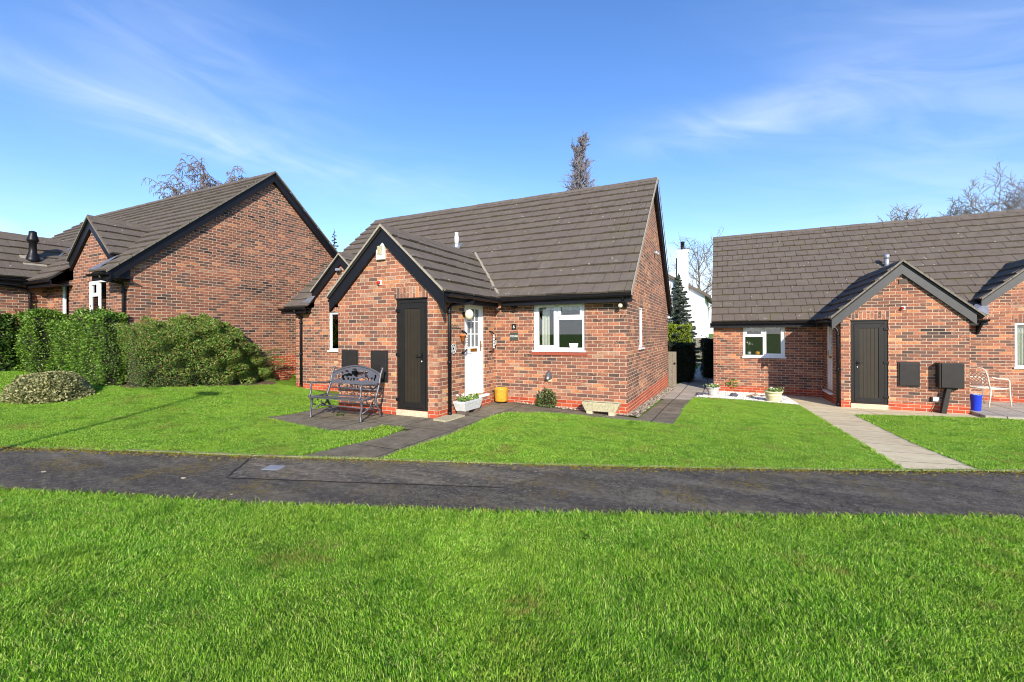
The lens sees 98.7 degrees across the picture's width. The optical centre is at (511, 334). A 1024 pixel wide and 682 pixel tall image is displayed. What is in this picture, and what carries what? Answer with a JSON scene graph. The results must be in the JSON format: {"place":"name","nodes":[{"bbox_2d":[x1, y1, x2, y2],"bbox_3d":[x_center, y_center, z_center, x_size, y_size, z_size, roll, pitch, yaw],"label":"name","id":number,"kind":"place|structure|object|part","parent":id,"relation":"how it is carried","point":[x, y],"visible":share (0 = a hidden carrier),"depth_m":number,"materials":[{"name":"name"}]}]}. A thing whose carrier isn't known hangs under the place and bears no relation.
{"place":"outdoors","nodes":[
{"label":"outdoors","id":0,"kind":"place"},
{"bbox_2d":[116,380,275,387],"bbox_3d":[-40.603,1.220,26.557,72.992,0.859,6.226,0,0,26],"label":"soil bed","id":1,"kind":"object","parent":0,"point":[257,383],"visible":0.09,"depth_m":12.20,"materials":[{"name":"brown soil"}]},
{"bbox_2d":[11,304,68,372],"bbox_3d":[-12.376,0.213,11.558,1.642,1.962,1.063,0,0,26],"label":"hedge","id":2,"kind":"object","parent":1,"relation":"on","point":[33,345],"visible":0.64,"depth_m":11.22,"materials":[{"name":"green plant"}]},
{"bbox_2d":[38,317,81,371],"bbox_3d":[-11.191,0.411,11.151,1.726,1.722,0.882,0,0,26],"label":"hedge","id":3,"kind":"object","parent":1,"relation":"on","point":[62,339],"visible":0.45,"depth_m":10.97,"materials":[{"name":"green plant"}]},
{"bbox_2d":[62,305,129,386],"bbox_3d":[-9.868,0.294,10.524,1.886,2.062,0.944,0,0,26],"label":"hedge","id":4,"kind":"object","parent":1,"relation":"on","point":[99,357],"visible":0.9,"depth_m":10.28,"materials":[{"name":"green plant"}]},
{"bbox_2d":[0,368,402,455],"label":"lawn","id":5,"kind":"structure","parent":0,"point":[174,425],"depth_m":7.34,"materials":[{"name":"green plant"}]},
{"bbox_2d":[0,370,95,403],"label":"shrub","id":6,"kind":"object","parent":5,"relation":"on","point":[48,387],"visible":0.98,"depth_m":8.72,"materials":[{"name":"green plant"}]},
{"bbox_2d":[306,430,404,458],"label":"dark paving","id":7,"kind":"structure","parent":0,"point":[370,448],"depth_m":5.91,"materials":[{"name":"grey concrete"}]},
{"bbox_2d":[267,399,689,449],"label":"dark paving","id":8,"kind":"structure","parent":0,"point":[423,429],"depth_m":8.17,"materials":[{"name":"grey concrete"}]},
{"bbox_2d":[308,365,383,422],"bbox_3d":[-3.134,1.092,8.300,1.261,0.983,0.666,0,0,24],"label":"garden bench","id":9,"kind":"object","parent":8,"relation":"on","point":[372,373],"visible":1,"depth_m":8.38,"materials":[{"name":"grey paint"}]},
{"bbox_2d":[453,397,482,414],"bbox_3d":[-0.861,1.413,8.655,0.283,0.260,0.665,0,0,26],"label":"white trough","id":10,"kind":"object","parent":8,"relation":"on","point":[465,408],"visible":0.81,"depth_m":8.45,"materials":[{"name":"stone"}]},
{"bbox_2d":[456,392,478,401],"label":"succulents","id":11,"kind":"object","parent":10,"relation":"in","point":[465,397],"visible":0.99,"depth_m":8.54,"materials":[{"name":"green plant"}]},
{"bbox_2d":[494,387,507,402],"bbox_3d":[-0.244,1.367,9.845,0.316,0.335,0.316,0,0,26],"label":"glazed pot","id":12,"kind":"object","parent":8,"relation":"on","point":[501,394],"visible":1,"depth_m":9.72,"materials":[{"name":"yellow ceramic"}]},
{"bbox_2d":[535,387,557,407],"bbox_3d":[0.735,1.458,9.482,0.495,0.657,0.322,0,0,26],"label":"shrub","id":13,"kind":"object","parent":8,"relation":"on","point":[543,399],"visible":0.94,"depth_m":9.43,"materials":[{"name":"green plant"}]},
{"bbox_2d":[582,400,620,415],"bbox_3d":[1.797,1.488,8.850,0.740,0.250,0.250,0,0,24],"label":"stone trough","id":14,"kind":"object","parent":8,"relation":"on","point":[609,407],"visible":0.99,"depth_m":8.76,"materials":[{"name":"stone"}]},
{"bbox_2d":[0,490,1023,681],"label":"lawn","id":15,"kind":"structure","parent":0,"point":[474,623],"depth_m":2.53,"materials":[{"name":"green plant"}]},
{"bbox_2d":[0,447,1023,519],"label":"tarmac path","id":16,"kind":"structure","parent":0,"point":[742,491],"depth_m":4.44,"materials":[{"name":"grey asphalt"}]},
{"bbox_2d":[227,477,499,487],"bbox_3d":[-1.606,1.550,4.605,2.977,0.011,0.034,0,0,6],"label":"tarmac seam","id":17,"kind":"object","parent":16,"relation":"on","point":[358,482],"visible":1,"depth_m":4.60,"materials":[{"name":"black asphalt"}]},
{"bbox_2d":[228,457,569,486],"bbox_3d":[-1.327,1.556,4.976,4.024,0.020,0.814,0,0,5],"label":"tarmac patch","id":18,"kind":"object","parent":16,"relation":"on","point":[445,473],"visible":1,"depth_m":4.95,"materials":[{"name":"grey asphalt"}]},
{"bbox_2d":[226,457,251,477],"bbox_3d":[-3.190,1.552,5.160,0.034,0.001,0.836,0,0,-14],"label":"tarmac seam","id":19,"kind":"object","parent":18,"relation":"on","point":[239,467],"visible":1,"depth_m":5.12,"materials":[{"name":"black asphalt"}]},
{"bbox_2d":[261,465,285,469],"bbox_3d":[-2.771,1.553,5.119,0.200,0.006,0.170,0,0,6],"label":"inspection cover","id":20,"kind":"object","parent":18,"relation":"on","point":[274,467],"visible":1,"depth_m":5.12,"materials":[{"name":"metal"}]},
{"bbox_2d":[0,446,1023,524],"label":"moss","id":21,"kind":"object","parent":16,"relation":"on","point":[461,462],"visible":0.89,"depth_m":5.12,"materials":[{"name":"green plant"}]},
{"bbox_2d":[0,0,1023,333],"label":"sky","id":22,"kind":"structure","parent":0,"point":[749,116],"materials":[{"name":"blue"}]},
{"bbox_2d":[276,334,795,430],"bbox_3d":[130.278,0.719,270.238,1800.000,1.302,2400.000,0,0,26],"label":"ground","id":23,"kind":"structure","parent":0,"point":[288,382],"depth_m":13.37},
{"bbox_2d":[0,309,17,371],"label":"hedge","id":24,"kind":"object","parent":23,"relation":"on","point":[6,342],"visible":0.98,"depth_m":11.22,"materials":[{"name":"green plant"}]},
{"bbox_2d":[0,171,337,383],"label":"brick bungalow","id":25,"kind":"object","parent":23,"relation":"on","point":[249,257],"visible":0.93,"depth_m":12.46,"materials":[{"name":"brick"}]},
{"bbox_2d":[63,284,68,319],"bbox_3d":[-12.174,-0.857,12.061,0.460,1.040,0.060,0,0,26],"label":"window","id":26,"kind":"structure","parent":25,"relation":"in","point":[65,289],"depth_m":12.11,"materials":[{"name":"white plastic"}]},
{"bbox_2d":[89,280,105,311],"bbox_3d":[-10.582,-0.864,11.287,0.960,1.040,0.072,0,0,26],"label":"window","id":27,"kind":"structure","parent":25,"relation":"in","point":[97,289],"depth_m":11.29,"materials":[{"name":"white plastic"}]},
{"bbox_2d":[153,180,191,198],"bbox_3d":[-20.265,-3.796,27.655,5.895,11.499,4.995,0,0,-4],"label":"weeping birch","id":28,"kind":"object","parent":23,"relation":"on","point":[173,194],"visible":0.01,"depth_m":27.42,"materials":[{"name":"brown plant"}]},
{"bbox_2d":[141,153,248,197],"bbox_3d":[-17.710,-4.207,26.285,6.213,12.291,7.575,0,0,-4],"label":"weeping birch","id":29,"kind":"object","parent":23,"relation":"on","point":[207,183],"visible":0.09,"depth_m":25.93,"materials":[{"name":"brown plant"}]},
{"bbox_2d":[109,313,291,388],"bbox_3d":[-7.934,0.462,11.857,1.129,2.123,4.330,0,0,26],"label":"bush","id":30,"kind":"object","parent":23,"relation":"on","point":[171,353],"visible":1,"depth_m":11.16,"materials":[{"name":"green plant"}]},
{"bbox_2d":[331,231,337,248],"bbox_3d":[-12.824,-2.885,31.890,2.504,9.600,2.790,0,0,26],"label":"conifer","id":31,"kind":"object","parent":23,"relation":"on","point":[334,242],"visible":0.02,"depth_m":31.99,"materials":[{"name":"green plant"}]},
{"bbox_2d":[278,177,672,421],"bbox_3d":[-1.062,-1.055,13.228,10.207,6.437,9.914,0,0,26],"label":"brick bungalow","id":32,"kind":"object","parent":23,"relation":"on","point":[561,271],"visible":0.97,"depth_m":9.71,"materials":[{"name":"brick"}]},
{"bbox_2d":[327,312,337,351],"bbox_3d":[-4.869,-0.062,12.352,0.760,1.115,0.135,0,0,26],"label":"window","id":33,"kind":"structure","parent":32,"relation":"in","point":[333,315],"depth_m":12.48,"materials":[{"name":"white plastic"}]},
{"bbox_2d":[342,350,357,379],"bbox_3d":[-3.329,0.629,9.025,0.440,0.610,0.044,0,0,26],"label":"meter box","id":34,"kind":"object","parent":32,"relation":"attached to","point":[349,357],"visible":0.74,"depth_m":8.99,"materials":[{"name":"black plastic"}]},
{"bbox_2d":[371,350,387,381],"bbox_3d":[-2.622,0.630,8.684,0.430,0.620,0.044,0,0,26],"label":"meter box","id":35,"kind":"object","parent":32,"relation":"attached to","point":[379,359],"visible":0.72,"depth_m":8.64,"materials":[{"name":"black plastic"}]},
{"bbox_2d":[376,243,385,259],"bbox_3d":[-2.578,-1.625,8.639,0.205,0.330,0.078,0,0,26],"label":"alarm box","id":36,"kind":"object","parent":32,"relation":"attached to","point":[381,252],"visible":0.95,"depth_m":8.60,"materials":[{"name":"white plastic"}]},
{"bbox_2d":[395,297,427,410],"bbox_3d":[-1.904,0.377,8.376,0.767,2.140,0.135,0,0,26],"label":"door","id":37,"kind":"structure","parent":32,"relation":"in","point":[412,319],"depth_m":8.38,"materials":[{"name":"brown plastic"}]},
{"bbox_2d":[451,343,455,353],"bbox_3d":[-1.139,0.284,8.554,0.025,0.208,0.188,0,0,26],"label":"wall plaque","id":38,"kind":"object","parent":32,"relation":"attached to","point":[453,348],"depth_m":8.55,"materials":[{"name":"white stone"}]},
{"bbox_2d":[461,330,467,352],"bbox_3d":[-0.954,0.153,8.859,0.129,0.475,0.059,0,0,-15],"label":"grab rail","id":39,"kind":"object","parent":32,"relation":"attached to","point":[466,341],"visible":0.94,"depth_m":8.86,"materials":[{"name":"black paint"}]},
{"bbox_2d":[462,309,473,319],"bbox_3d":[-0.885,-0.397,8.885,0.209,0.210,0.210,0,0,26],"label":"porch lamp","id":40,"kind":"object","parent":32,"relation":"attached to","point":[468,314],"visible":1,"depth_m":8.81,"materials":[{"name":"white glass"}]},
{"bbox_2d":[465,305,482,394],"bbox_3d":[-0.816,0.298,9.342,0.110,2.010,0.820,0,0,26],"label":"front door","id":41,"kind":"structure","parent":32,"relation":"in","point":[473,327],"depth_m":9.40,"materials":[{"name":"white plastic"}]},
{"bbox_2d":[489,330,494,351],"bbox_3d":[-0.451,0.161,9.904,0.129,0.495,0.059,0,0,-15],"label":"grab rail","id":42,"kind":"object","parent":32,"relation":"attached to","point":[493,341],"visible":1,"depth_m":9.90,"materials":[{"name":"white plastic"}]},
{"bbox_2d":[510,333,517,339],"bbox_3d":[0.045,0.054,9.949,0.210,0.170,0.018,0,0,26],"label":"name plaque","id":43,"kind":"object","parent":32,"relation":"attached to","point":[513,336],"visible":1,"depth_m":9.94,"materials":[{"name":"metal"}]},
{"bbox_2d":[545,370,551,381],"bbox_3d":[0.786,0.915,9.527,0.149,0.249,0.149,0,0,17],"label":"flue cowl","id":44,"kind":"object","parent":32,"relation":"attached to","point":[548,375],"visible":1,"depth_m":9.53,"materials":[{"name":"grey paint"}]},
{"bbox_2d":[532,303,585,351],"bbox_3d":[1.043,-0.158,9.579,1.220,1.075,0.274,0,0,26],"label":"window","id":45,"kind":"structure","parent":32,"relation":"in","point":[545,347],"depth_m":9.57,"materials":[{"name":"white plastic"}]},
{"bbox_2d":[569,343,578,346],"bbox_3d":[1.325,0.238,9.425,0.200,0.090,0.050,0,0,26],"label":"window ornament","id":46,"kind":"object","parent":32,"relation":"on","point":[573,344],"depth_m":9.40,"materials":[{"name":"white plastic"}]},
{"bbox_2d":[639,306,644,349],"bbox_3d":[3.024,-0.152,10.387,0.135,1.005,0.660,0,0,26],"label":"window","id":47,"kind":"structure","parent":32,"relation":"in","point":[640,308],"depth_m":10.61,"materials":[{"name":"white plastic"}]},
{"bbox_2d":[668,352,676,386],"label":"side gate","id":48,"kind":"structure","parent":32,"relation":"attached to","point":[672,369],"depth_m":15.22,"materials":[{"name":"brown wood"}]},
{"bbox_2d":[0,383,1023,522],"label":"grass","id":49,"kind":"structure","parent":23,"relation":"on","point":[65,491],"depth_m":4.24,"materials":[{"name":"green plant"}]},
{"bbox_2d":[3,445,1023,471],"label":"kerb edging","id":50,"kind":"object","parent":23,"relation":"on","point":[215,453],"visible":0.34,"depth_m":5.32,"materials":[{"name":"concrete"}]},
{"bbox_2d":[513,402,627,415],"bbox_3d":[1.167,1.575,9.315,2.600,0.099,0.170,0,0,26],"label":"gravel strip","id":51,"kind":"object","parent":23,"relation":"on","point":[568,408],"visible":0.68,"depth_m":9.26,"materials":[{"name":"gravel"}]},
{"bbox_2d":[558,130,597,190],"bbox_3d":[5.549,-6.944,33.953,5.184,17.564,4.824,0,0,-14],"label":"bare larch","id":52,"kind":"object","parent":23,"relation":"on","point":[579,166],"visible":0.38,"depth_m":33.73,"materials":[{"name":"plant"}]},
{"bbox_2d":[628,386,674,416],"bbox_3d":[3.954,1.721,11.930,0.250,0.219,7.280,0,0,26],"label":"gravel strip","id":53,"kind":"object","parent":23,"relation":"on","point":[646,406],"visible":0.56,"depth_m":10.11,"materials":[{"name":"gravel"}]},
{"bbox_2d":[668,321,692,342],"bbox_3d":[9.638,0.550,26.247,2.354,2.640,1.429,0,0,26],"label":"hedge","id":54,"kind":"object","parent":23,"relation":"on","point":[680,332],"visible":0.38,"depth_m":25.70,"materials":[{"name":"green plant"}]},
{"bbox_2d":[668,340,697,382],"bbox_3d":[6.461,1.024,17.611,1.933,1.662,1.837,0,0,26],"label":"hedge","id":55,"kind":"object","parent":23,"relation":"on","point":[686,363],"visible":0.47,"depth_m":16.92,"materials":[{"name":"green plant"}]},
{"bbox_2d":[668,273,701,362],"bbox_3d":[10.153,-0.936,26.486,3.140,5.500,3.083,0,0,26],"label":"conifer","id":56,"kind":"object","parent":23,"relation":"on","point":[679,313],"visible":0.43,"depth_m":26.29,"materials":[{"name":"green plant"}]},
{"bbox_2d":[668,241,711,337],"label":"white house","id":57,"kind":"structure","parent":23,"relation":"on","point":[699,301],"depth_m":35.02,"materials":[{"name":"white painted render"},{"name":"roof tile"}]},
{"bbox_2d":[667,226,723,309],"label":"bare oak","id":58,"kind":"object","parent":23,"relation":"on","point":[708,285],"visible":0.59,"depth_m":55.62,"materials":[{"name":"brown plant"}]},
{"bbox_2d":[726,378,737,387],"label":"shrub","id":59,"kind":"object","parent":23,"relation":"on","point":[727,383],"visible":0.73,"depth_m":14.01,"materials":[{"name":"green plant"}]},
{"bbox_2d":[710,209,1023,413],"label":"brick bungalow","id":60,"kind":"object","parent":23,"relation":"on","point":[814,312],"visible":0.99,"depth_m":12.98,"materials":[{"name":"brick"}]},
{"bbox_2d":[742,327,785,357],"bbox_3d":[7.855,0.209,13.739,1.187,1.060,0.274,0,0,26],"label":"window","id":61,"kind":"structure","parent":60,"relation":"in","point":[763,329],"depth_m":13.69,"materials":[{"name":"white plastic"}]},
{"bbox_2d":[827,326,832,390],"bbox_3d":[8.866,0.600,12.235,0.110,1.960,0.820,0,0,26],"label":"front door","id":62,"kind":"structure","parent":60,"relation":"in","point":[829,332],"depth_m":12.41,"materials":[{"name":"white plastic"}]},
{"bbox_2d":[850,319,888,404],"bbox_3d":[8.762,0.678,10.792,0.757,2.065,0.136,0,0,26],"label":"door","id":63,"kind":"structure","parent":60,"relation":"in","point":[869,338],"depth_m":10.80,"materials":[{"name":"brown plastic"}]},
{"bbox_2d":[898,362,919,386],"bbox_3d":[9.419,0.949,10.438,0.405,0.587,0.044,0,0,26],"label":"meter box","id":64,"kind":"object","parent":60,"relation":"attached to","point":[908,374],"visible":1,"depth_m":10.42,"materials":[{"name":"black plastic"}]},
{"bbox_2d":[930,397,939,411],"bbox_3d":[9.831,1.647,10.229,0.166,0.363,0.067,0,0,26],"label":"outdoor socket","id":65,"kind":"object","parent":60,"relation":"attached to","point":[934,399],"visible":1,"depth_m":10.22,"materials":[{"name":"white plastic"}]},
{"bbox_2d":[935,362,963,413],"bbox_3d":[10.008,1.250,10.053,0.430,1.190,0.228,0,0,26],"label":"meter cabinet","id":66,"kind":"object","parent":60,"relation":"attached to","point":[949,377],"visible":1,"depth_m":10.00,"materials":[{"name":"black plastic"}]},
{"bbox_3d":[9.973,0.940,9.953,0.385,0.550,0.018,0,0,26],"label":"door","id":67,"kind":"part","parent":66,"relation":"part of","materials":[{"name":"black plastic"}]},
{"bbox_2d":[1013,322,1023,368],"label":"window","id":68,"kind":"structure","parent":60,"relation":"in","point":[1019,327],"depth_m":11.32,"materials":[{"name":"white plastic"}]},
{"bbox_2d":[876,203,927,221],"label":"bare oak","id":69,"kind":"object","parent":23,"relation":"on","point":[894,216],"visible":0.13,"depth_m":47.63,"materials":[{"name":"brown plant"}]},
{"bbox_2d":[934,195,978,216],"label":"bare oak","id":70,"kind":"object","parent":23,"relation":"on","point":[952,207],"visible":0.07,"depth_m":42.72,"materials":[{"name":"brown plant"}]},
{"bbox_2d":[943,176,1023,215],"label":"bare oak","id":71,"kind":"object","parent":23,"relation":"on","point":[981,207],"visible":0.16,"depth_m":41.78,"materials":[{"name":"plant"}]},
{"bbox_2d":[969,160,1023,211],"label":"bare ash","id":72,"kind":"object","parent":23,"relation":"on","point":[1015,193],"visible":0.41,"depth_m":40.88},
{"bbox_2d":[385,397,900,468],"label":"lawn","id":73,"kind":"structure","parent":0,"point":[434,454],"depth_m":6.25,"materials":[{"name":"green plant"}]},
{"bbox_2d":[662,364,713,399],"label":"path","id":74,"kind":"structure","parent":0,"point":[686,390],"depth_m":14.88,"materials":[{"name":"grey concrete"}]},
{"bbox_2d":[698,335,713,378],"bbox_3d":[8.622,0.940,18.889,1.185,1.830,2.158,0,0,26],"label":"hedge","id":75,"kind":"object","parent":74,"relation":"on","point":[707,361],"visible":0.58,"depth_m":18.27,"materials":[{"name":"green plant"}]},
{"bbox_2d":[693,338,701,358],"bbox_3d":[13.160,1.016,32.471,13.500,1.670,0.126,0,0,26],"label":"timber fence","id":76,"kind":"object","parent":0,"point":[698,344],"visible":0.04,"depth_m":32.26,"materials":[{"name":"brown wood"}]},
{"bbox_2d":[785,395,974,468],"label":"pale path","id":77,"kind":"structure","parent":0,"point":[900,451],"depth_m":7.03,"materials":[{"name":"beige concrete"}]},
{"bbox_2d":[841,407,979,417],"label":"pale path","id":78,"kind":"structure","parent":0,"point":[860,411],"depth_m":10.08,"materials":[{"name":"beige concrete"}]},
{"bbox_2d":[858,414,1023,471],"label":"lawn","id":79,"kind":"structure","parent":0,"point":[965,449],"depth_m":7.23,"materials":[{"name":"green plant"}]},
{"bbox_2d":[970,401,1023,419],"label":"raised patio","id":80,"kind":"structure","parent":0,"point":[1003,410],"depth_m":10.04,"materials":[{"name":"beige stone"}]},
{"bbox_2d":[970,394,982,410],"bbox_3d":[10.623,1.597,10.069,0.212,0.430,0.212,0,0,26],"label":"blue bin","id":81,"kind":"object","parent":80,"relation":"on","point":[976,402],"visible":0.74,"depth_m":10.01,"materials":[{"name":"plastic"}]},
{"bbox_2d":[969,366,1011,407],"bbox_3d":[11.581,1.263,10.760,0.738,0.967,0.568,0,0,-9],"label":"patio chair","id":82,"kind":"object","parent":80,"relation":"on","point":[982,387],"visible":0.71,"depth_m":10.59,"materials":[{"name":"beige metal"}]},
{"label":"white gravel bed","id":83,"kind":"structure","parent":0,"visible":0},
{"bbox_2d":[706,386,719,395],"bbox_3d":[5.864,1.675,12.836,0.367,0.270,0.367,0,0,26],"label":"flower pot","id":84,"kind":"object","parent":83,"relation":"on","point":[714,391],"visible":0.88,"depth_m":12.72,"materials":[{"name":"white ceramic"}]},
{"bbox_2d":[703,382,720,387],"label":"pansies","id":85,"kind":"object","parent":84,"relation":"in","point":[711,385],"visible":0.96,"depth_m":12.80,"materials":[{"name":"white plant"}]},
{"bbox_2d":[697,390,796,403],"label":"gravel","id":86,"kind":"structure","parent":83,"relation":"on","point":[743,395],"depth_m":12.57,"materials":[{"name":"white gravel"}]},
{"bbox_2d":[764,390,782,402],"bbox_3d":[6.995,1.669,11.773,0.454,0.300,0.454,0,0,26],"label":"flower pot","id":87,"kind":"object","parent":83,"relation":"on","point":[774,396],"visible":0.86,"depth_m":11.63,"materials":[{"name":"beige ceramic"}]},
{"bbox_2d":[765,387,783,391],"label":"pansies","id":88,"kind":"object","parent":87,"relation":"in","point":[772,389],"visible":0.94,"depth_m":11.71,"materials":[{"name":"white plant"}]},
{"bbox_3d":[-1.089,0.005,8.651,0.028,0.398,0.360,0,0,26],"label":"wall hanger","id":89,"kind":"object","parent":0,"visible":0},
{"bbox_2d":[460,334,465,340],"bbox_3d":[-0.974,0.068,8.762,0.136,0.130,0.136,0,0,26],"label":"hanging pot","id":90,"kind":"object","parent":89,"relation":"hanging from","point":[463,336],"visible":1,"depth_m":8.72,"materials":[{"name":"ceramic"}]}
]}

